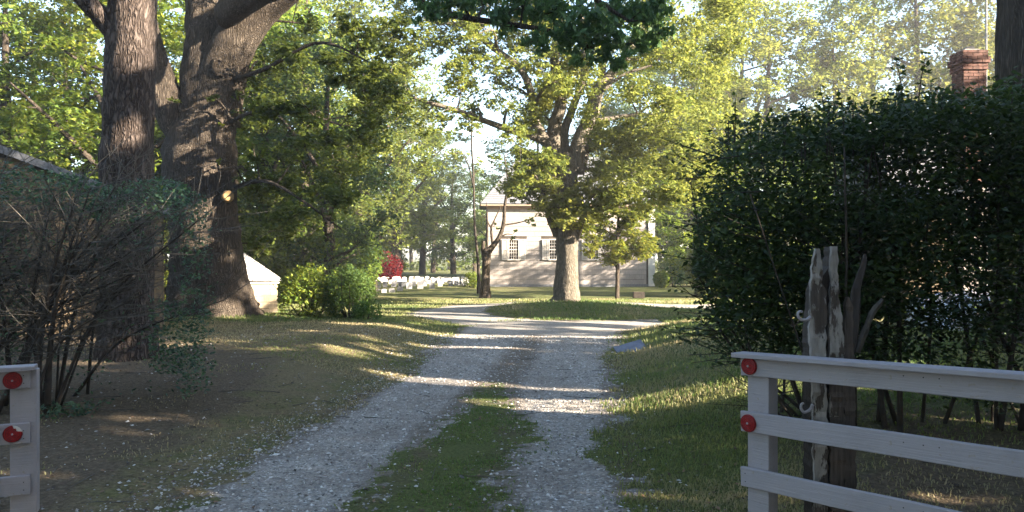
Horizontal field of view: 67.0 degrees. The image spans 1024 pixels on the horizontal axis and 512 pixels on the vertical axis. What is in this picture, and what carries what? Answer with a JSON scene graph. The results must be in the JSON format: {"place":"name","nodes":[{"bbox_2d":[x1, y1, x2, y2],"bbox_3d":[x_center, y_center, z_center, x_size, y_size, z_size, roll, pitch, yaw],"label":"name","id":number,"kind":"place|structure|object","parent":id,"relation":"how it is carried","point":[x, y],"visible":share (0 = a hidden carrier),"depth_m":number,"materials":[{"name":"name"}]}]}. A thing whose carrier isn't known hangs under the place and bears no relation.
{"place":"outdoors","nodes":[
{"label":"outdoors","id":0,"kind":"place"},
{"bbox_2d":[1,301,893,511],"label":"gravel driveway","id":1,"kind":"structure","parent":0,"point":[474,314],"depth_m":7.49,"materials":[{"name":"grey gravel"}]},
{"bbox_2d":[0,0,996,257],"label":"sky","id":2,"kind":"structure","parent":0,"point":[488,131],"materials":[{"name":"white"}]},
{"bbox_2d":[0,258,1023,511],"bbox_3d":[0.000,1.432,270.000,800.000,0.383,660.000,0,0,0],"label":"ground","id":3,"kind":"structure","parent":0,"point":[218,404],"depth_m":6.99,"materials":[{"name":"green plant"}]},
{"bbox_2d":[0,364,39,511],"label":"gate","id":4,"kind":"structure","parent":3,"relation":"on","point":[20,436],"depth_m":4.47,"materials":[{"name":"paint"}]},
{"bbox_2d":[0,3,65,124],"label":"broadleaf tree","id":5,"kind":"object","parent":3,"relation":"on","point":[35,24],"visible":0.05,"depth_m":29.45,"materials":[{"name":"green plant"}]},
{"bbox_2d":[0,0,99,178],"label":"broadleaf tree","id":6,"kind":"object","parent":3,"relation":"on","point":[14,26],"visible":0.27,"depth_m":25.40,"materials":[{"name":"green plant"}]},
{"bbox_2d":[0,0,102,179],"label":"broadleaf tree","id":7,"kind":"object","parent":3,"relation":"on","point":[61,20],"visible":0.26,"depth_m":28.16,"materials":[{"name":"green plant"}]},
{"bbox_2d":[0,0,102,174],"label":"dark tree","id":8,"kind":"object","parent":3,"relation":"on","point":[42,77],"visible":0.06,"depth_m":34.52,"materials":[{"name":"green plant"}]},
{"bbox_2d":[0,0,164,202],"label":"broadleaf tree","id":9,"kind":"object","parent":3,"relation":"on","point":[59,60],"visible":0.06,"depth_m":30.41,"materials":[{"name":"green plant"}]},
{"bbox_2d":[0,145,170,335],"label":"cottage","id":10,"kind":"structure","parent":3,"relation":"on","point":[36,163],"depth_m":13.72,"materials":[{"name":"beige wood"}]},
{"bbox_2d":[73,0,161,361],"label":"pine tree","id":11,"kind":"object","parent":3,"relation":"on","point":[127,29],"visible":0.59,"depth_m":10.73,"materials":[{"name":"brown plant"}]},
{"bbox_2d":[0,0,261,226],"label":"broadleaf tree","id":12,"kind":"object","parent":3,"relation":"on","point":[11,121],"visible":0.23,"depth_m":24.70,"materials":[{"name":"green plant"}]},
{"bbox_2d":[0,121,299,418],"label":"privet thicket","id":13,"kind":"object","parent":3,"relation":"on","point":[67,273],"visible":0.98,"depth_m":7.74,"materials":[{"name":"green plant"}]},
{"bbox_2d":[36,0,266,293],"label":"broadleaf tree","id":14,"kind":"object","parent":3,"relation":"on","point":[94,53],"visible":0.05,"depth_m":29.83,"materials":[{"name":"green plant"}]},
{"bbox_2d":[157,202,169,300],"bbox_3d":[-10.822,-0.054,24.959,2.766,3.384,2.387,0,0,22],"label":"understorey bush","id":15,"kind":"object","parent":3,"relation":"on","point":[165,278],"visible":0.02,"depth_m":24.34,"materials":[{"name":"green plant"}]},
{"bbox_2d":[76,2,330,253],"bbox_3d":[-12.065,-5.038,31.940,9.765,13.745,10.588,0,0,-22],"label":"broadleaf tree","id":16,"kind":"object","parent":3,"relation":"on","point":[241,196],"visible":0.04,"depth_m":30.05,"materials":[{"name":"green plant"}]},
{"bbox_2d":[155,0,341,225],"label":"broadleaf tree","id":17,"kind":"object","parent":3,"relation":"on","point":[178,68],"depth_m":40.85,"materials":[{"name":"green plant"}]},
{"bbox_2d":[244,253,279,312],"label":"pump house","id":18,"kind":"structure","parent":3,"relation":"on","point":[265,291],"depth_m":20.86,"materials":[{"name":"beige paint"}]},
{"bbox_2d":[154,0,371,258],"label":"broadleaf tree","id":19,"kind":"object","parent":3,"relation":"on","point":[273,33],"visible":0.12,"depth_m":29.23,"materials":[{"name":"green plant"}]},
{"bbox_2d":[238,216,292,293],"bbox_3d":[-9.142,0.085,27.051,3.028,3.107,2.366,0,0,0],"label":"understorey bush","id":20,"kind":"object","parent":3,"relation":"on","point":[276,261],"visible":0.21,"depth_m":26.76,"materials":[{"name":"green plant"}]},
{"bbox_2d":[170,0,390,249],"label":"broadleaf tree","id":21,"kind":"object","parent":3,"relation":"on","point":[346,94],"visible":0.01,"depth_m":44.65,"materials":[{"name":"green plant"}]},
{"bbox_2d":[155,0,427,317],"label":"oak tree","id":22,"kind":"object","parent":3,"relation":"on","point":[200,105],"visible":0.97,"depth_m":17.85,"materials":[{"name":"green plant"}]},
{"bbox_2d":[266,203,339,298],"bbox_3d":[-8.034,-0.188,29.001,3.125,3.649,2.563,0,0,0],"label":"understorey bush","id":23,"kind":"object","parent":3,"relation":"on","point":[319,219],"visible":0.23,"depth_m":28.53,"materials":[{"name":"green plant"}]},
{"bbox_2d":[264,263,347,317],"bbox_3d":[-4.962,0.889,18.879,2.032,1.504,1.481,0,0,-24],"label":"shrub","id":24,"kind":"object","parent":3,"relation":"on","point":[292,289],"visible":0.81,"depth_m":18.63,"materials":[{"name":"green plant"}]},
{"bbox_2d":[237,21,414,275],"bbox_3d":[-6.848,-3.482,29.025,7.193,10.558,8.651,0,0,10],"label":"dark tree","id":25,"kind":"object","parent":3,"relation":"on","point":[381,216],"visible":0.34,"depth_m":27.75,"materials":[{"name":"green plant"}]},
{"bbox_2d":[240,0,427,287],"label":"broadleaf tree","id":26,"kind":"object","parent":3,"relation":"on","point":[351,97],"visible":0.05,"depth_m":34.26,"materials":[{"name":"green plant"}]},
{"bbox_2d":[321,263,377,317],"bbox_3d":[-3.906,0.897,18.600,1.374,1.483,1.122,0,0,0],"label":"shrub","id":27,"kind":"object","parent":3,"relation":"on","point":[349,272],"visible":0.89,"depth_m":18.41,"materials":[{"name":"green plant"}]},
{"bbox_2d":[316,216,384,295],"bbox_3d":[-6.510,0.008,31.021,2.811,3.257,2.257,0,0,0],"label":"understorey bush","id":28,"kind":"object","parent":3,"relation":"on","point":[370,270],"visible":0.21,"depth_m":30.67,"materials":[{"name":"green plant"}]},
{"bbox_2d":[349,300,383,319],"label":"shrub","id":29,"kind":"object","parent":3,"relation":"on","point":[368,309],"visible":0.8,"depth_m":17.93,"materials":[{"name":"green plant"}]},
{"bbox_2d":[280,0,458,267],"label":"broadleaf tree","id":30,"kind":"object","parent":3,"relation":"on","point":[424,165],"visible":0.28,"depth_m":41.16,"materials":[{"name":"green plant"}]},
{"bbox_2d":[337,153,420,246],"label":"dark tree","id":31,"kind":"object","parent":3,"relation":"on","point":[393,207],"visible":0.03,"depth_m":56.85,"materials":[{"name":"green plant"}]},
{"bbox_2d":[365,240,408,274],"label":"understorey bush","id":32,"kind":"object","parent":3,"relation":"on","point":[404,258],"visible":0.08,"depth_m":51.82,"materials":[{"name":"green plant"}]},
{"bbox_2d":[374,250,403,280],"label":"red maple","id":33,"kind":"object","parent":3,"relation":"on","point":[393,273],"visible":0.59,"depth_m":40.77,"materials":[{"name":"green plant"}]},
{"bbox_2d":[391,281,396,286],"bbox_3d":[-5.621,1.347,36.784,0.246,0.317,0.087,5,-2,-17],"label":"headstone","id":34,"kind":"object","parent":3,"relation":"on","point":[393,283],"visible":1,"depth_m":36.74,"materials":[{"name":"white stone"}]},
{"bbox_2d":[338,52,474,275],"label":"broadleaf tree","id":35,"kind":"object","parent":3,"relation":"on","point":[432,193],"visible":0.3,"depth_m":49.84,"materials":[{"name":"green plant"}]},
{"bbox_2d":[406,282,411,288],"bbox_3d":[-4.787,1.396,36.000,0.274,0.346,0.091,2,0,-15],"label":"headstone","id":36,"kind":"object","parent":3,"relation":"on","point":[408,285],"visible":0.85,"depth_m":35.95,"materials":[{"name":"white stone"}]},
{"bbox_2d":[417,281,422,288],"bbox_3d":[-4.267,1.369,36.000,0.277,0.388,0.098,1,0,-9],"label":"headstone","id":37,"kind":"object","parent":3,"relation":"on","point":[419,284],"visible":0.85,"depth_m":35.95,"materials":[{"name":"white stone"}]},
{"bbox_2d":[381,119,477,274],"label":"broadleaf tree","id":38,"kind":"object","parent":3,"relation":"on","point":[422,262],"visible":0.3,"depth_m":61.76,"materials":[{"name":"green plant"}]},
{"bbox_2d":[429,282,434,288],"bbox_3d":[-3.724,1.394,36.000,0.246,0.351,0.082,0,0,-7],"label":"headstone","id":39,"kind":"object","parent":3,"relation":"on","point":[431,285],"visible":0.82,"depth_m":35.96,"materials":[{"name":"grey stone"}]},
{"bbox_2d":[405,173,467,272],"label":"dark tree","id":40,"kind":"object","parent":3,"relation":"on","point":[433,266],"visible":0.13,"depth_m":73.78,"materials":[{"name":"green plant"}]},
{"bbox_2d":[409,158,486,273],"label":"dark tree","id":41,"kind":"object","parent":3,"relation":"on","point":[452,259],"visible":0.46,"depth_m":67.41,"materials":[{"name":"green plant"}]},
{"bbox_2d":[454,280,460,284],"bbox_3d":[-2.648,1.324,37.623,0.330,0.270,0.086,-1,1,-10],"label":"headstone","id":42,"kind":"object","parent":3,"relation":"on","point":[457,282],"visible":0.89,"depth_m":37.58,"materials":[{"name":"white stone"}]},
{"bbox_2d":[440,167,490,272],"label":"broadleaf tree","id":43,"kind":"object","parent":3,"relation":"on","point":[463,250],"visible":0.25,"depth_m":71.27,"materials":[{"name":"green plant"}]},
{"bbox_2d":[448,95,485,293],"bbox_3d":[-1.850,-2.523,32.919,1.840,8.695,1.173,0,0,0],"label":"slender tree","id":44,"kind":"object","parent":3,"relation":"on","point":[472,174],"visible":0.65,"depth_m":32.96,"materials":[{"name":"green plant"}]},
{"bbox_2d":[463,271,476,287],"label":"shrub","id":45,"kind":"object","parent":3,"relation":"on","point":[471,279],"visible":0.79,"depth_m":36.87,"materials":[{"name":"green plant"}]},
{"bbox_2d":[463,172,499,263],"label":"broadleaf tree","id":46,"kind":"object","parent":3,"relation":"on","point":[478,219],"visible":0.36,"depth_m":65.76,"materials":[{"name":"green plant"}]},
{"bbox_2d":[167,195,840,270],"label":"wood","id":47,"kind":"object","parent":3,"relation":"on","point":[412,263],"visible":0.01,"depth_m":86.77,"materials":[{"name":"plant"}]},
{"bbox_2d":[479,153,535,297],"bbox_3d":[-0.176,-1.044,29.632,2.403,5.909,1.220,0,0,0],"label":"fruit tree","id":48,"kind":"object","parent":3,"relation":"on","point":[486,252],"visible":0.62,"depth_m":29.63,"materials":[{"name":"brown wood"}]},
{"bbox_2d":[0,315,1023,511],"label":"fallen leaves","id":49,"kind":"object","parent":3,"relation":"on","point":[422,510],"depth_m":6.96,"materials":[{"name":"brown plant"}]},
{"bbox_2d":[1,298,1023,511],"bbox_3d":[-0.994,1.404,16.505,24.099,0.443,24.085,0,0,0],"label":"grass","id":50,"kind":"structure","parent":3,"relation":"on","point":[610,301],"depth_m":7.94,"materials":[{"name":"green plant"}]},
{"bbox_2d":[474,106,562,190],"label":"broadleaf tree","id":51,"kind":"object","parent":3,"relation":"on","point":[489,150],"visible":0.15,"depth_m":55.49,"materials":[{"name":"green plant"}]},
{"bbox_2d":[362,0,766,301],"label":"oak tree","id":52,"kind":"object","parent":3,"relation":"on","point":[560,161],"visible":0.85,"depth_m":23.01,"materials":[{"name":"green plant"}]},
{"bbox_2d":[569,98,655,209],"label":"broadleaf tree","id":53,"kind":"object","parent":3,"relation":"on","point":[608,111],"visible":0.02,"depth_m":53.36,"materials":[{"name":"green plant"}]},
{"bbox_2d":[579,198,660,298],"bbox_3d":[4.048,-0.409,28.971,3.447,4.499,2.945,0,0,0],"label":"maple tree","id":54,"kind":"object","parent":3,"relation":"on","point":[619,246],"visible":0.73,"depth_m":28.67,"materials":[{"name":"green plant"}]},
{"bbox_2d":[613,339,645,352],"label":"slate slab","id":55,"kind":"structure","parent":3,"relation":"on","point":[637,344],"depth_m":12.93,"materials":[{"name":"grey stone"}]},
{"bbox_2d":[590,59,687,256],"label":"broadleaf tree","id":56,"kind":"object","parent":3,"relation":"on","point":[618,110],"visible":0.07,"depth_m":55.23,"materials":[{"name":"green plant"}]},
{"bbox_2d":[633,292,644,297],"bbox_3d":[4.800,1.470,29.300,0.420,0.225,0.275,0,0,0],"label":"wooden crate","id":57,"kind":"object","parent":3,"relation":"on","point":[638,294],"visible":1,"depth_m":29.16,"materials":[{"name":"brown wood"}]},
{"bbox_2d":[652,271,669,287],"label":"shrub","id":58,"kind":"object","parent":3,"relation":"on","point":[660,279],"visible":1,"depth_m":38.83,"materials":[{"name":"green plant"}]},
{"bbox_2d":[600,37,728,280],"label":"broadleaf tree","id":59,"kind":"object","parent":3,"relation":"on","point":[674,82],"visible":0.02,"depth_m":50.04,"materials":[{"name":"green plant"}]},
{"bbox_2d":[657,250,687,286],"bbox_3d":[8.351,0.615,40.019,1.691,2.042,1.439,0,0,0],"label":"shrub","id":60,"kind":"object","parent":3,"relation":"on","point":[663,264],"visible":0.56,"depth_m":39.83,"materials":[{"name":"green plant"}]},
{"bbox_2d":[634,94,754,295],"bbox_3d":[7.222,-2.324,30.962,4.922,8.407,4.999,0,0,9],"label":"broadleaf tree","id":61,"kind":"object","parent":3,"relation":"on","point":[676,244],"visible":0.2,"depth_m":30.91,"materials":[{"name":"green plant"}]},
{"bbox_2d":[645,113,760,264],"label":"dark tree","id":62,"kind":"object","parent":3,"relation":"on","point":[688,214],"visible":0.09,"depth_m":43.54,"materials":[{"name":"green plant"}]},
{"bbox_2d":[628,0,787,241],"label":"broadleaf tree","id":63,"kind":"object","parent":3,"relation":"on","point":[769,88],"visible":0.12,"depth_m":43.72,"materials":[{"name":"green plant"}]},
{"bbox_2d":[397,0,1023,346],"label":"oak tree","id":64,"kind":"object","parent":3,"relation":"on","point":[1009,41],"visible":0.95,"depth_m":9.87,"materials":[{"name":"green plant"}]},
{"bbox_2d":[683,238,739,296],"bbox_3d":[8.021,0.370,29.965,2.498,2.544,2.262,0,0,-26],"label":"understorey bush","id":65,"kind":"object","parent":3,"relation":"on","point":[690,274],"visible":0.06,"depth_m":29.87,"materials":[{"name":"green plant"}]},
{"bbox_2d":[644,0,853,248],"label":"broadleaf tree","id":66,"kind":"object","parent":3,"relation":"on","point":[784,106],"visible":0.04,"depth_m":46.37,"materials":[{"name":"green plant"}]},
{"bbox_2d":[673,0,883,224],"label":"broadleaf tree","id":67,"kind":"object","parent":3,"relation":"on","point":[759,50],"visible":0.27,"depth_m":43.79,"materials":[{"name":"green plant"}]},
{"bbox_2d":[762,156,832,262],"bbox_3d":[12.416,-1.719,34.647,4.434,6.872,5.292,0,0,24],"label":"broadleaf tree","id":68,"kind":"object","parent":3,"relation":"on","point":[792,187],"visible":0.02,"depth_m":34.42,"materials":[{"name":"green plant"}]},
{"bbox_2d":[759,148,842,240],"bbox_3d":[13.973,-1.716,36.473,4.533,6.891,4.771,0,0,26],"label":"dark tree","id":69,"kind":"object","parent":3,"relation":"on","point":[815,184],"visible":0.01,"depth_m":36.13,"materials":[{"name":"green plant"}]},
{"bbox_2d":[796,246,856,511],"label":"gate post","id":70,"kind":"object","parent":3,"relation":"on","point":[827,329],"visible":0.8,"depth_m":4.13,"materials":[{"name":"grey wood"}]},
{"bbox_2d":[640,51,1023,432],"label":"hedge","id":71,"kind":"object","parent":3,"relation":"on","point":[901,133],"visible":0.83,"depth_m":6.02,"materials":[{"name":"green plant"}]},
{"bbox_2d":[745,0,924,192],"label":"broadleaf tree","id":72,"kind":"object","parent":3,"relation":"on","point":[867,62],"visible":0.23,"depth_m":44.29,"materials":[{"name":"green plant"}]},
{"bbox_2d":[772,0,994,120],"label":"broadleaf tree","id":73,"kind":"object","parent":3,"relation":"on","point":[887,8],"visible":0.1,"depth_m":47.03,"materials":[{"name":"green plant"}]},
{"bbox_2d":[801,0,996,115],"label":"broadleaf tree","id":74,"kind":"object","parent":3,"relation":"on","point":[955,40],"visible":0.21,"depth_m":44.61,"materials":[{"name":"green plant"}]},
{"bbox_2d":[830,46,993,315],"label":"cottage","id":75,"kind":"structure","parent":3,"relation":"on","point":[967,66],"depth_m":16.39,"materials":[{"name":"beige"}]},
{"bbox_2d":[845,0,995,105],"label":"broadleaf tree","id":76,"kind":"object","parent":3,"relation":"on","point":[931,40],"visible":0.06,"depth_m":45.34,"materials":[{"name":"green plant"}]},
{"bbox_2d":[890,0,994,96],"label":"broadleaf tree","id":77,"kind":"object","parent":3,"relation":"on","point":[976,8],"visible":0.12,"depth_m":47.86,"materials":[{"name":"green plant"}]},
{"bbox_2d":[904,285,990,330],"bbox_3d":[9.425,0.874,13.700,4.350,1.451,1.840,0,0,0],"label":"parked car","id":78,"kind":"object","parent":3,"relation":"on","point":[908,319],"visible":0.05,"depth_m":13.17,"materials":[{"name":"silver metal"}]},
{"bbox_2d":[985,0,986,90],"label":"antenna mast","id":79,"kind":"object","parent":3,"relation":"on","point":[986,34],"visible":0.2,"depth_m":16.68,"materials":[{"name":"metal"}]},
{"bbox_2d":[479,157,654,286],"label":"shingled house","id":80,"kind":"structure","parent":0,"point":[526,257],"depth_m":40.13,"materials":[{"name":"white wood"}]},
{"bbox_2d":[507,239,519,259],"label":"window","id":81,"kind":"structure","parent":80,"relation":"in","point":[513,245],"depth_m":40.05,"materials":[{"name":"paint"}]},
{"bbox_2d":[548,239,556,259],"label":"window","id":82,"kind":"structure","parent":80,"relation":"in","point":[551,242],"depth_m":40.17,"materials":[{"name":"paint"}]},
{"bbox_2d":[587,240,598,259],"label":"window","id":83,"kind":"structure","parent":80,"relation":"in","point":[591,241],"depth_m":40.28,"materials":[{"name":"paint"}]},
{"bbox_2d":[731,351,1023,511],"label":"gate","id":84,"kind":"structure","parent":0,"point":[764,425],"depth_m":3.81,"materials":[{"name":"paint"}]}
]}

